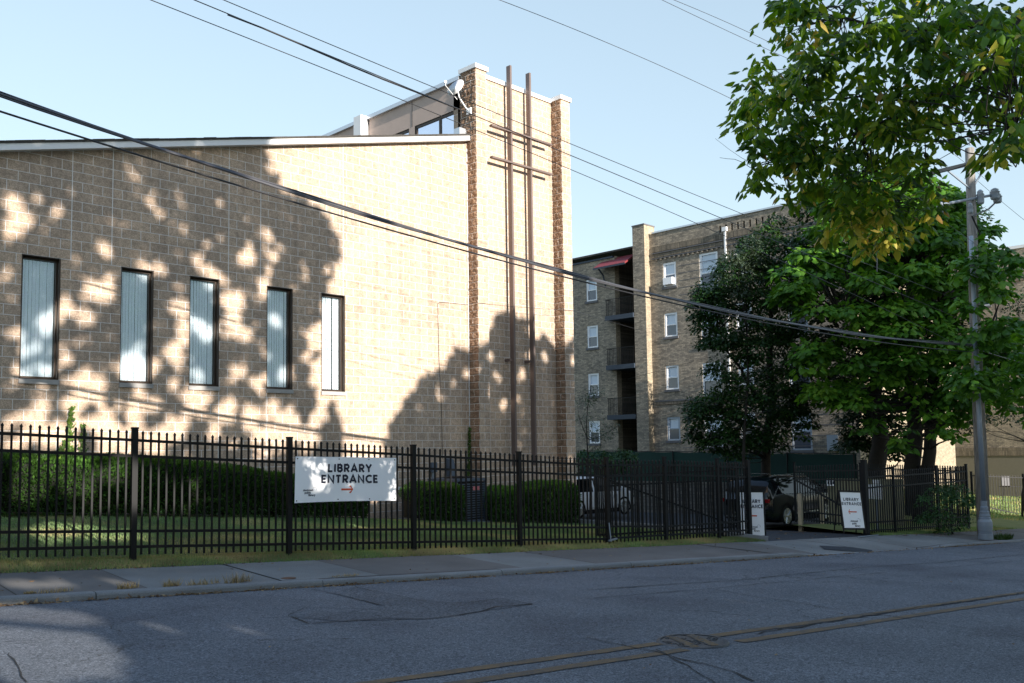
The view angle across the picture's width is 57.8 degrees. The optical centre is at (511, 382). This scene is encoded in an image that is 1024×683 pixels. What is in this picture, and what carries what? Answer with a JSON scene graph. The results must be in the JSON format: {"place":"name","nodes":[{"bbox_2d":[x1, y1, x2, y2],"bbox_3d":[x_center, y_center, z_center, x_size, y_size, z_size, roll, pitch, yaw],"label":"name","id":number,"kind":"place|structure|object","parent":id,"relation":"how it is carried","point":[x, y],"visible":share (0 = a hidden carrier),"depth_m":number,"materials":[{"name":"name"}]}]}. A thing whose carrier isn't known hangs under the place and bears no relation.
{"place":"outdoors","nodes":[
{"label":"outdoors","id":0,"kind":"place"},
{"bbox_2d":[0,513,758,572],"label":"lawn","id":1,"kind":"structure","parent":0,"point":[79,543],"depth_m":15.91,"materials":[{"name":"plant"}]},
{"bbox_2d":[1,448,367,518],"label":"hedge","id":2,"kind":"object","parent":1,"relation":"on","point":[33,485],"visible":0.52,"depth_m":18.00,"materials":[{"name":"green plant"}]},
{"bbox_2d":[0,422,610,560],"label":"iron fence","id":3,"kind":"object","parent":1,"relation":"on","point":[133,531],"visible":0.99,"depth_m":15.03,"materials":[{"name":"black metal"}]},
{"bbox_2d":[294,456,395,502],"bbox_3d":[-2.788,1.639,15.689,1.956,0.805,0.038,3,-5,-40],"label":"banner","id":4,"kind":"object","parent":3,"relation":"attached to","point":[325,479],"visible":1,"depth_m":15.66,"materials":[{"name":"white plastic"}]},
{"bbox_2d":[0,536,765,572],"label":"verge grass","id":5,"kind":"structure","parent":1,"relation":"on","point":[20,566],"depth_m":15.05,"materials":[{"name":"green plant"}]},
{"bbox_2d":[0,538,765,572],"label":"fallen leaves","id":6,"kind":"object","parent":1,"relation":"on","point":[379,557],"visible":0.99,"depth_m":15.97,"materials":[{"name":"brown plant"}]},
{"bbox_2d":[398,480,467,521],"bbox_3d":[-1.985,2.993,23.194,1.432,1.160,1.534,-5,-6,45],"label":"round shrub","id":7,"kind":"object","parent":1,"relation":"on","point":[437,501],"visible":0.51,"depth_m":22.77,"materials":[{"name":"green plant"}]},
{"bbox_2d":[483,479,581,523],"bbox_3d":[0.427,3.352,25.733,1.450,1.409,3.533,-5,-6,45],"label":"hedge","id":8,"kind":"object","parent":1,"relation":"on","point":[526,504],"visible":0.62,"depth_m":25.30,"materials":[{"name":"green plant"}]},
{"bbox_2d":[608,456,752,542],"bbox_3d":[3.914,2.748,21.162,4.995,2.135,0.170,3,-6,-40],"label":"iron fence","id":9,"kind":"object","parent":1,"relation":"on","point":[746,476],"visible":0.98,"depth_m":21.19,"materials":[{"name":"black metal"}]},
{"bbox_2d":[0,542,1023,682],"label":"road","id":10,"kind":"structure","parent":0,"point":[226,637],"depth_m":9.09,"materials":[{"name":"grey asphalt"}]},
{"bbox_2d":[297,587,529,620],"bbox_3d":[-1.485,2.561,10.663,2.769,0.139,2.662,-3,-5,27],"label":"road patch","id":11,"kind":"object","parent":10,"relation":"on","point":[405,607],"visible":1,"depth_m":10.49,"materials":[{"name":"grey asphalt"}]},
{"bbox_2d":[0,542,1001,605],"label":"fallen leaves","id":12,"kind":"object","parent":10,"relation":"on","point":[203,593],"visible":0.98,"depth_m":12.93,"materials":[{"name":"brown plant"}]},
{"bbox_2d":[0,539,1023,604],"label":"kerb","id":13,"kind":"structure","parent":10,"relation":"on","point":[78,596],"depth_m":13.00,"materials":[{"name":"concrete"}]},
{"bbox_2d":[2,554,1023,681],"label":"road cracks","id":14,"kind":"object","parent":10,"relation":"on","point":[647,593],"visible":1,"depth_m":10.30,"materials":[{"name":"black asphalt"}]},
{"bbox_2d":[356,591,1023,682],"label":"lane line","id":15,"kind":"object","parent":10,"relation":"on","point":[446,672],"visible":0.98,"depth_m":7.99,"materials":[{"name":"yellow paint"}]},
{"bbox_2d":[656,634,729,648],"bbox_3d":[1.669,2.398,8.591,0.673,0.017,0.673,-5,-6,45],"label":"manhole cover","id":16,"kind":"object","parent":10,"relation":"on","point":[698,641],"visible":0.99,"depth_m":8.56,"materials":[{"name":"metal"}]},
{"bbox_2d":[444,597,1023,682],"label":"lane line","id":17,"kind":"object","parent":10,"relation":"on","point":[529,672],"visible":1,"depth_m":8.12,"materials":[{"name":"yellow paint"}]},
{"bbox_2d":[821,546,872,551],"bbox_3d":[7.726,3.855,21.512,1.387,0.115,0.732,0,-4,-13],"label":"driveway patch","id":18,"kind":"object","parent":10,"relation":"on","point":[844,548],"visible":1,"depth_m":21.49,"materials":[{"name":"grey asphalt"}]},
{"bbox_2d":[0,529,1023,595],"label":"pavement","id":19,"kind":"structure","parent":0,"point":[18,583],"depth_m":15.14,"materials":[{"name":"grey concrete"}]},
{"bbox_2d":[35,587,73,593],"bbox_3d":[-5.243,2.374,10.643,0.207,0.060,0.436,-5,-6,45],"label":"dry weed","id":20,"kind":"object","parent":19,"relation":"on","point":[64,589],"visible":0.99,"depth_m":10.64,"materials":[{"name":"brown plant"}]},
{"bbox_2d":[116,580,139,588],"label":"dry weed","id":21,"kind":"object","parent":19,"relation":"on","point":[126,587],"visible":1,"depth_m":11.12,"materials":[{"name":"brown plant"}]},
{"bbox_2d":[0,534,973,591],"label":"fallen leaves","id":22,"kind":"object","parent":19,"relation":"on","point":[498,560],"visible":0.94,"depth_m":17.41,"materials":[{"name":"brown plant"}]},
{"bbox_2d":[876,530,1001,535],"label":"fallen leaves","id":23,"kind":"object","parent":19,"relation":"on","point":[941,533],"visible":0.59,"depth_m":27.39,"materials":[{"name":"brown plant"}]},
{"bbox_2d":[912,482,976,534],"bbox_3d":[13.026,3.736,27.472,1.790,1.616,2.508,-5,-6,45],"label":"leafy shrub","id":24,"kind":"object","parent":19,"relation":"on","point":[954,494],"visible":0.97,"depth_m":27.18,"materials":[{"name":"green plant"}]},
{"bbox_2d":[929,137,1001,535],"bbox_3d":[13.413,-1.419,26.595,4.746,11.547,0.632,3,-6,-41],"label":"utility pole","id":25,"kind":"object","parent":19,"relation":"on","point":[995,195],"visible":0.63,"depth_m":26.51,"materials":[{"name":"grey wood"}]},
{"bbox_2d":[0,110,968,351],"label":"overhead cable","id":26,"kind":"object","parent":25,"relation":"attached to","point":[69,133],"visible":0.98,"depth_m":14.01,"materials":[{"name":"black rubber"}]},
{"bbox_2d":[0,91,972,345],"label":"overhead cable","id":27,"kind":"object","parent":25,"relation":"attached to","point":[15,99],"visible":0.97,"depth_m":14.05,"materials":[{"name":"rubber"}]},
{"bbox_2d":[151,0,972,352],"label":"overhead cable","id":28,"kind":"object","parent":25,"relation":"attached to","point":[491,136],"visible":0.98,"depth_m":15.44,"materials":[{"name":"black rubber"}]},
{"bbox_2d":[194,0,972,324],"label":"overhead cable","id":29,"kind":"object","parent":25,"relation":"attached to","point":[588,162],"visible":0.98,"depth_m":16.99,"materials":[{"name":"black rubber"}]},
{"bbox_2d":[227,14,457,108],"bbox_3d":[-2.382,-4.734,13.866,3.870,0.457,0.024,3,-5,-39],"label":"overhead cable","id":30,"kind":"object","parent":29,"relation":"attached to","point":[339,60],"visible":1,"depth_m":13.70,"materials":[{"name":"black rubber"}]},
{"bbox_2d":[224,0,964,302],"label":"overhead cable","id":31,"kind":"object","parent":25,"relation":"attached to","point":[543,132],"visible":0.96,"depth_m":15.98,"materials":[{"name":"black rubber"}]},
{"bbox_2d":[500,0,998,261],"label":"overhead cable","id":32,"kind":"object","parent":25,"relation":"attached to","point":[681,75],"visible":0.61,"depth_m":16.92,"materials":[{"name":"metal"}]},
{"bbox_2d":[663,0,991,141],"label":"overhead cable","id":33,"kind":"object","parent":25,"relation":"attached to","point":[743,38],"visible":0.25,"depth_m":18.71,"materials":[{"name":"metal"}]},
{"bbox_2d":[675,0,988,181],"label":"overhead cable","id":34,"kind":"object","parent":25,"relation":"attached to","point":[780,47],"visible":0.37,"depth_m":19.25,"materials":[{"name":"metal"}]},
{"bbox_2d":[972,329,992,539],"bbox_3d":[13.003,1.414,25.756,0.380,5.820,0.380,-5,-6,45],"label":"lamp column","id":35,"kind":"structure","parent":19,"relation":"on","point":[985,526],"depth_m":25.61,"materials":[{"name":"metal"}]},
{"bbox_2d":[993,532,1014,539],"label":"green weed","id":36,"kind":"object","parent":19,"relation":"on","point":[1005,536],"visible":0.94,"depth_m":26.09,"materials":[{"name":"green plant"}]},
{"bbox_2d":[0,530,1023,594],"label":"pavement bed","id":37,"kind":"object","parent":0,"point":[492,569],"visible":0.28,"depth_m":14.12,"materials":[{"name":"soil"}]},
{"bbox_2d":[0,0,1023,257],"label":"sky","id":38,"kind":"structure","parent":0,"point":[131,68],"materials":[{"name":"blue"}]},
{"bbox_2d":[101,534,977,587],"bbox_3d":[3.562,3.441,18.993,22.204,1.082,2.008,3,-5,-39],"label":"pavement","id":39,"kind":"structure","parent":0,"point":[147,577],"depth_m":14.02,"materials":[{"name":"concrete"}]},
{"bbox_2d":[158,577,182,586],"bbox_3d":[-4.211,2.458,11.489,0.171,0.120,0.336,-5,-6,45],"label":"dry weed","id":40,"kind":"object","parent":39,"relation":"on","point":[168,583],"visible":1,"depth_m":11.47,"materials":[{"name":"brown plant"}]},
{"bbox_2d":[184,577,219,585],"bbox_3d":[-3.911,2.501,11.710,0.502,0.095,0.226,1,-5,-22],"label":"dry weed","id":41,"kind":"object","parent":39,"relation":"on","point":[200,583],"visible":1,"depth_m":11.70,"materials":[{"name":"brown plant"}]},
{"bbox_2d":[224,572,253,583],"bbox_3d":[-3.555,2.512,12.026,0.264,0.155,0.505,-5,-6,45],"label":"dry weed","id":42,"kind":"object","parent":39,"relation":"on","point":[235,579],"visible":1,"depth_m":12.00,"materials":[{"name":"brown plant"}]},
{"bbox_2d":[581,511,999,545],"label":"parking lot","id":43,"kind":"structure","parent":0,"point":[774,534],"depth_m":28.78,"materials":[{"name":"grey asphalt"}]},
{"bbox_2d":[575,385,620,519],"bbox_3d":[2.767,2.403,30.375,1.781,4.659,2.202,-1,-4,4],"label":"sapling","id":44,"kind":"object","parent":43,"relation":"on","point":[587,417],"visible":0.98,"depth_m":30.43,"materials":[{"name":"green plant"}]},
{"bbox_2d":[576,476,633,517],"label":"parked car","id":45,"kind":"object","parent":43,"relation":"on","point":[593,506],"visible":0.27,"depth_m":36.80,"materials":[{"name":"white paint"}]},
{"bbox_2d":[576,447,639,474],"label":"shrubbery","id":46,"kind":"object","parent":43,"relation":"on","point":[625,456],"visible":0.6,"depth_m":40.86,"materials":[{"name":"green plant"}]},
{"bbox_2d":[556,519,767,540],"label":"lot kerb","id":47,"kind":"structure","parent":43,"relation":"on","point":[755,536],"depth_m":23.70,"materials":[{"name":"concrete"}]},
{"bbox_2d":[595,462,738,536],"bbox_3d":[3.746,2.873,22.057,4.089,1.890,0.075,1,-5,-26],"label":"gate leaf","id":48,"kind":"object","parent":43,"relation":"on","point":[596,467],"visible":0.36,"depth_m":21.95,"materials":[{"name":"black metal"}]},
{"bbox_2d":[617,481,827,514],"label":"retaining wall","id":49,"kind":"structure","parent":43,"relation":"on","point":[621,482],"depth_m":45.22,"materials":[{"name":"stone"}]},
{"bbox_2d":[578,450,856,483],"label":"screened fence","id":50,"kind":"object","parent":49,"relation":"on","point":[781,463],"visible":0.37,"depth_m":42.38,"materials":[{"name":"green fabric"}]},
{"bbox_2d":[715,234,769,469],"bbox_3d":[8.396,-0.122,33.294,1.669,10.429,2.190,-5,-6,45],"label":"young tree","id":51,"kind":"object","parent":43,"relation":"on","point":[744,263],"visible":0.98,"depth_m":33.58,"materials":[{"name":"green plant"}]},
{"bbox_2d":[738,491,765,535],"bbox_3d":[6.112,3.391,23.723,0.659,1.266,0.370,-1,-4,2],"label":"sandwich board","id":52,"kind":"object","parent":43,"relation":"on","point":[758,513],"visible":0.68,"depth_m":23.59,"materials":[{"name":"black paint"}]},
{"bbox_2d":[723,473,828,525],"label":"parked car","id":53,"kind":"object","parent":43,"relation":"on","point":[778,489],"visible":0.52,"depth_m":31.12,"materials":[{"name":"black paint"}]},
{"bbox_2d":[797,493,803,530],"bbox_3d":[8.813,3.991,28.343,0.110,1.186,0.110,-5,-6,45],"label":"timber post","id":54,"kind":"object","parent":43,"relation":"on","point":[800,509],"visible":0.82,"depth_m":28.31,"materials":[{"name":"beige wood"}]},
{"bbox_2d":[833,490,866,532],"bbox_3d":[9.168,3.507,25.218,0.864,1.192,0.370,1,-5,-27],"label":"sandwich board","id":55,"kind":"object","parent":43,"relation":"on","point":[851,510],"visible":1,"depth_m":25.12,"materials":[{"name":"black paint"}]},
{"bbox_2d":[828,479,904,525],"bbox_3d":[11.748,4.020,30.843,2.446,1.629,0.090,-4,-5,35],"label":"board enclosure","id":56,"kind":"object","parent":43,"relation":"on","point":[869,500],"visible":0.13,"depth_m":30.59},
{"bbox_2d":[715,0,1023,265],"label":"overhanging tree","id":57,"kind":"object","parent":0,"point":[1000,35],"visible":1,"depth_m":8.87,"materials":[{"name":"green plant"}]},
{"bbox_2d":[766,496,1023,535],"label":"yard","id":58,"kind":"structure","parent":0,"point":[1008,523],"depth_m":31.41,"materials":[{"name":"green plant"}]},
{"bbox_2d":[677,211,835,474],"bbox_3d":[9.125,-0.522,35.446,5.143,11.964,5.872,-5,-6,45],"label":"dense tree","id":59,"kind":"object","parent":58,"relation":"on","point":[764,440],"visible":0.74,"depth_m":34.39,"materials":[{"name":"green plant"}]},
{"bbox_2d":[572,201,955,484],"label":"apartment building","id":60,"kind":"structure","parent":58,"relation":"on","point":[613,358],"depth_m":51.41,"materials":[{"name":"beige brick"}]},
{"bbox_2d":[585,278,597,303],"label":"window","id":61,"kind":"structure","parent":60,"relation":"in","point":[591,289],"depth_m":55.06,"materials":[{"name":"white glass"}]},
{"bbox_2d":[586,325,598,350],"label":"window","id":62,"kind":"structure","parent":60,"relation":"in","point":[592,331],"depth_m":54.86,"materials":[{"name":"white glass"}]},
{"bbox_2d":[587,373,599,397],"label":"window","id":63,"kind":"structure","parent":60,"relation":"in","point":[593,379],"depth_m":54.65,"materials":[{"name":"white glass"}]},
{"bbox_2d":[588,421,600,445],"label":"window","id":64,"kind":"structure","parent":60,"relation":"in","point":[592,443],"depth_m":54.41,"materials":[{"name":"white glass"}]},
{"bbox_2d":[662,261,676,289],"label":"window","id":65,"kind":"structure","parent":60,"relation":"in","point":[669,269],"depth_m":51.03,"materials":[{"name":"white glass"}]},
{"bbox_2d":[663,312,678,339],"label":"window","id":66,"kind":"structure","parent":60,"relation":"in","point":[671,332],"depth_m":50.93,"materials":[{"name":"white glass"}]},
{"bbox_2d":[664,365,679,391],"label":"window","id":67,"kind":"structure","parent":60,"relation":"in","point":[672,374],"depth_m":50.72,"materials":[{"name":"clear glass"}]},
{"bbox_2d":[666,417,681,442],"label":"window","id":68,"kind":"structure","parent":60,"relation":"in","point":[673,423],"depth_m":50.53,"materials":[{"name":"white glass"}]},
{"bbox_2d":[629,351,729,378],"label":"service wire","id":69,"kind":"object","parent":60,"relation":"attached to","point":[681,364],"visible":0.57,"depth_m":47.70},
{"bbox_2d":[698,251,717,294],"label":"window","id":70,"kind":"structure","parent":60,"relation":"in","point":[711,256],"depth_m":49.47,"materials":[{"name":"clear glass"}]},
{"bbox_2d":[701,311,719,342],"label":"window","id":71,"kind":"structure","parent":60,"relation":"in","point":[714,311],"depth_m":49.30,"materials":[{"name":"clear glass"}]},
{"bbox_2d":[702,362,721,400],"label":"window","id":72,"kind":"structure","parent":60,"relation":"in","point":[707,385],"depth_m":49.10,"materials":[{"name":"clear glass"}]},
{"bbox_2d":[704,415,722,449],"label":"window","id":73,"kind":"structure","parent":60,"relation":"in","point":[712,415],"depth_m":48.68,"materials":[{"name":"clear glass"}]},
{"bbox_2d":[735,302,751,331],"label":"window","id":74,"kind":"structure","parent":60,"relation":"in","point":[743,302],"depth_m":47.91,"materials":[{"name":"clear glass"}]},
{"bbox_2d":[738,359,753,386],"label":"window","id":75,"kind":"structure","parent":60,"relation":"in","point":[739,371],"depth_m":47.55,"materials":[{"name":"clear glass"}]},
{"bbox_2d":[787,313,808,335],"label":"window","id":76,"kind":"structure","parent":60,"relation":"in","point":[803,319],"depth_m":45.43,"materials":[{"name":"grey glass"}]},
{"bbox_2d":[790,364,809,389],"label":"window","id":77,"kind":"structure","parent":60,"relation":"in","point":[790,364],"depth_m":45.41,"materials":[{"name":"grey glass"}]},
{"bbox_2d":[790,414,813,452],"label":"window","id":78,"kind":"structure","parent":60,"relation":"in","point":[801,447],"depth_m":45.16,"materials":[{"name":"grey glass"}]},
{"bbox_2d":[827,435,838,450],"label":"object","id":79,"kind":"object","parent":60,"relation":"attached to","point":[830,438],"visible":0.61,"depth_m":43.86,"materials":[{"name":"grey metal"}]},
{"bbox_2d":[819,493,823,523],"bbox_3d":[9.797,4.018,29.338,0.090,1.053,0.090,-5,-6,45],"label":"timber post","id":80,"kind":"object","parent":58,"relation":"on","point":[822,508],"visible":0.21,"depth_m":29.32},
{"bbox_2d":[868,480,882,528],"bbox_3d":[10.767,3.634,27.463,0.415,1.494,0.121,-1,-4,0],"label":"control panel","id":81,"kind":"object","parent":58,"relation":"on","point":[876,495],"visible":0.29,"depth_m":27.46,"materials":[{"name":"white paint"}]},
{"bbox_2d":[762,166,1023,522],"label":"catalpa tree","id":82,"kind":"object","parent":58,"relation":"on","point":[898,368],"visible":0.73,"depth_m":30.51,"materials":[{"name":"green plant"}]},
{"bbox_2d":[785,165,1000,508],"bbox_3d":[15.453,-1.753,37.361,8.560,14.641,6.986,-2,-4,16],"label":"shade tree","id":83,"kind":"object","parent":58,"relation":"on","point":[874,448],"visible":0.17,"depth_m":36.22,"materials":[{"name":"green plant"}]},
{"bbox_2d":[860,460,969,534],"bbox_3d":[13.030,3.639,29.808,3.093,2.465,9.456,-3,-5,22],"label":"iron fence","id":84,"kind":"object","parent":58,"relation":"on","point":[895,475],"visible":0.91,"depth_m":27.67,"materials":[{"name":"black metal"}]},
{"bbox_2d":[792,462,861,525],"bbox_3d":[9.384,3.321,27.677,0.086,1.880,3.185,1,-4,-19],"label":"gate leaf","id":85,"kind":"object","parent":84,"relation":"attached to","point":[795,477],"visible":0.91,"depth_m":27.87,"materials":[{"name":"black metal"}]},
{"bbox_2d":[861,526,1016,535],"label":"verge grass","id":86,"kind":"structure","parent":58,"relation":"on","point":[928,531],"depth_m":27.89,"materials":[{"name":"green plant"}]},
{"bbox_2d":[947,244,1023,495],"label":"apartment building","id":87,"kind":"structure","parent":58,"relation":"on","point":[1005,457],"depth_m":56.98,"materials":[{"name":"beige brick"}]},
{"bbox_2d":[954,268,1023,516],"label":"slender tree","id":88,"kind":"object","parent":58,"relation":"on","point":[1007,420],"visible":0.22,"depth_m":37.78,"materials":[{"name":"green plant"}]},
{"bbox_2d":[970,471,1023,513],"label":"iron fence","id":89,"kind":"object","parent":58,"relation":"on","point":[990,476],"visible":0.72,"depth_m":40.19,"materials":[{"name":"black metal"}]},
{"bbox_2d":[998,476,1021,499],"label":"folding chair","id":90,"kind":"object","parent":58,"relation":"on","point":[1006,481],"visible":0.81,"depth_m":42.98,"materials":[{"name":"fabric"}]},
{"bbox_2d":[904,492,1023,520],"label":"lawn grass","id":91,"kind":"structure","parent":0,"point":[1007,516],"depth_m":43.37,"materials":[{"name":"green plant"}]},
{"bbox_3d":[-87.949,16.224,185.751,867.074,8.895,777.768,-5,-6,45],"label":"ground","id":92,"kind":"structure","parent":0,"visible":0},
{"bbox_2d":[0,63,575,518],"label":"library building","id":93,"kind":"structure","parent":92,"relation":"on","point":[148,295],"depth_m":22.56,"materials":[{"name":"beige brick"}]},
{"bbox_2d":[18,254,60,384],"bbox_3d":[-9.459,-1.268,18.436,0.555,3.038,1.325,-5,-6,45],"label":"window","id":94,"kind":"structure","parent":93,"relation":"in","point":[40,275],"depth_m":18.44,"materials":[{"name":"white glass"}]},
{"bbox_2d":[59,406,88,454],"bbox_3d":[-8.751,1.103,18.502,0.111,1.289,0.617,-5,-6,45],"label":"ivy vine","id":95,"kind":"object","parent":93,"relation":"attached to","point":[70,423],"visible":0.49,"depth_m":18.50,"materials":[{"name":"green plant"}]},
{"bbox_2d":[119,267,153,387],"bbox_3d":[-8.106,-1.188,19.794,0.555,3.038,1.301,-5,-6,45],"label":"window","id":96,"kind":"structure","parent":93,"relation":"in","point":[137,285],"depth_m":19.81,"materials":[{"name":"white glass"}]},
{"bbox_2d":[188,276,219,390],"bbox_3d":[-7.035,-1.124,20.869,0.555,3.038,1.311,-5,-6,45],"label":"window","id":97,"kind":"structure","parent":93,"relation":"in","point":[204,292],"depth_m":20.90,"materials":[{"name":"white glass"}]},
{"bbox_2d":[266,286,293,393],"bbox_3d":[-5.691,-1.044,22.217,0.555,3.038,1.301,-5,-6,45],"label":"window","id":98,"kind":"structure","parent":93,"relation":"in","point":[279,355],"depth_m":22.25,"materials":[{"name":"grey glass"}]},
{"bbox_2d":[321,293,345,395],"bbox_3d":[-4.623,-0.981,23.288,0.555,3.038,1.301,-5,-6,45],"label":"window","id":99,"kind":"structure","parent":93,"relation":"in","point":[332,305],"depth_m":23.33,"materials":[{"name":"white glass"}]},
{"bbox_2d":[395,129,408,134],"bbox_3d":[-3.873,-7.015,29.522,2.080,1.620,0.070,-5,-6,45],"label":"clerestory window","id":100,"kind":"structure","parent":93,"relation":"in","point":[406,132],"depth_m":29.01,"materials":[{"name":"clear glass"}]},
{"bbox_2d":[431,462,436,481],"bbox_3d":[-2.124,2.889,25.023,0.137,1.460,0.180,-5,-6,45],"label":"electric meter","id":101,"kind":"object","parent":93,"relation":"attached to","point":[432,466],"visible":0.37,"depth_m":25.00,"materials":[{"name":"grey metal"}]},
{"bbox_2d":[416,111,453,133],"bbox_3d":[-2.233,-7.157,27.895,1.990,1.620,0.070,-5,-6,45],"label":"clerestory window","id":102,"kind":"structure","parent":93,"relation":"in","point":[440,125],"depth_m":27.83,"materials":[{"name":"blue glass"}]},
{"bbox_2d":[446,458,454,475],"bbox_3d":[-1.662,2.385,25.490,0.197,0.620,0.270,-5,-6,45],"label":"disconnect box","id":103,"kind":"object","parent":93,"relation":"attached to","point":[448,466],"visible":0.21,"depth_m":25.42,"materials":[{"name":"grey metal"}]},
{"bbox_2d":[444,80,471,114],"bbox_3d":[-1.554,-8.213,26.496,0.904,0.943,0.502,1,-4,-19],"label":"satellite dish","id":104,"kind":"object","parent":93,"relation":"attached to","point":[455,87],"visible":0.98,"depth_m":26.52,"materials":[{"name":"white paint"}]},
{"bbox_2d":[467,426,470,475],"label":"ivy vine","id":105,"kind":"object","parent":93,"relation":"attached to","point":[469,448],"visible":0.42,"depth_m":26.05,"materials":[{"name":"green plant"}]},
{"bbox_2d":[489,65,552,465],"bbox_3d":[0.273,-3.535,27.861,0.338,12.000,2.600,-5,-6,45],"label":"metal cross","id":106,"kind":"object","parent":93,"relation":"attached to","point":[530,169],"visible":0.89,"depth_m":27.77,"materials":[{"name":"brown paint"}]},
{"bbox_2d":[438,302,648,458],"bbox_3d":[2.351,0.015,30.776,1.438,4.806,13.670,-4,-5,33],"label":"thin cable","id":107,"kind":"object","parent":93,"relation":"attached to","point":[500,305],"visible":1,"depth_m":26.04,"materials":[{"name":"black rubber"}]},
{"bbox_3d":[-1.429,3.737,24.520,1.350,0.135,1.400,-5,-6,45],"label":"concrete pad","id":108,"kind":"object","parent":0,"visible":0},
{"bbox_2d":[428,476,484,521],"bbox_3d":[-1.445,3.071,24.562,1.130,1.190,1.100,-5,-6,45],"label":"condenser unit","id":109,"kind":"object","parent":108,"relation":"on","point":[473,498],"visible":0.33,"depth_m":24.29,"materials":[{"name":"grey metal"}]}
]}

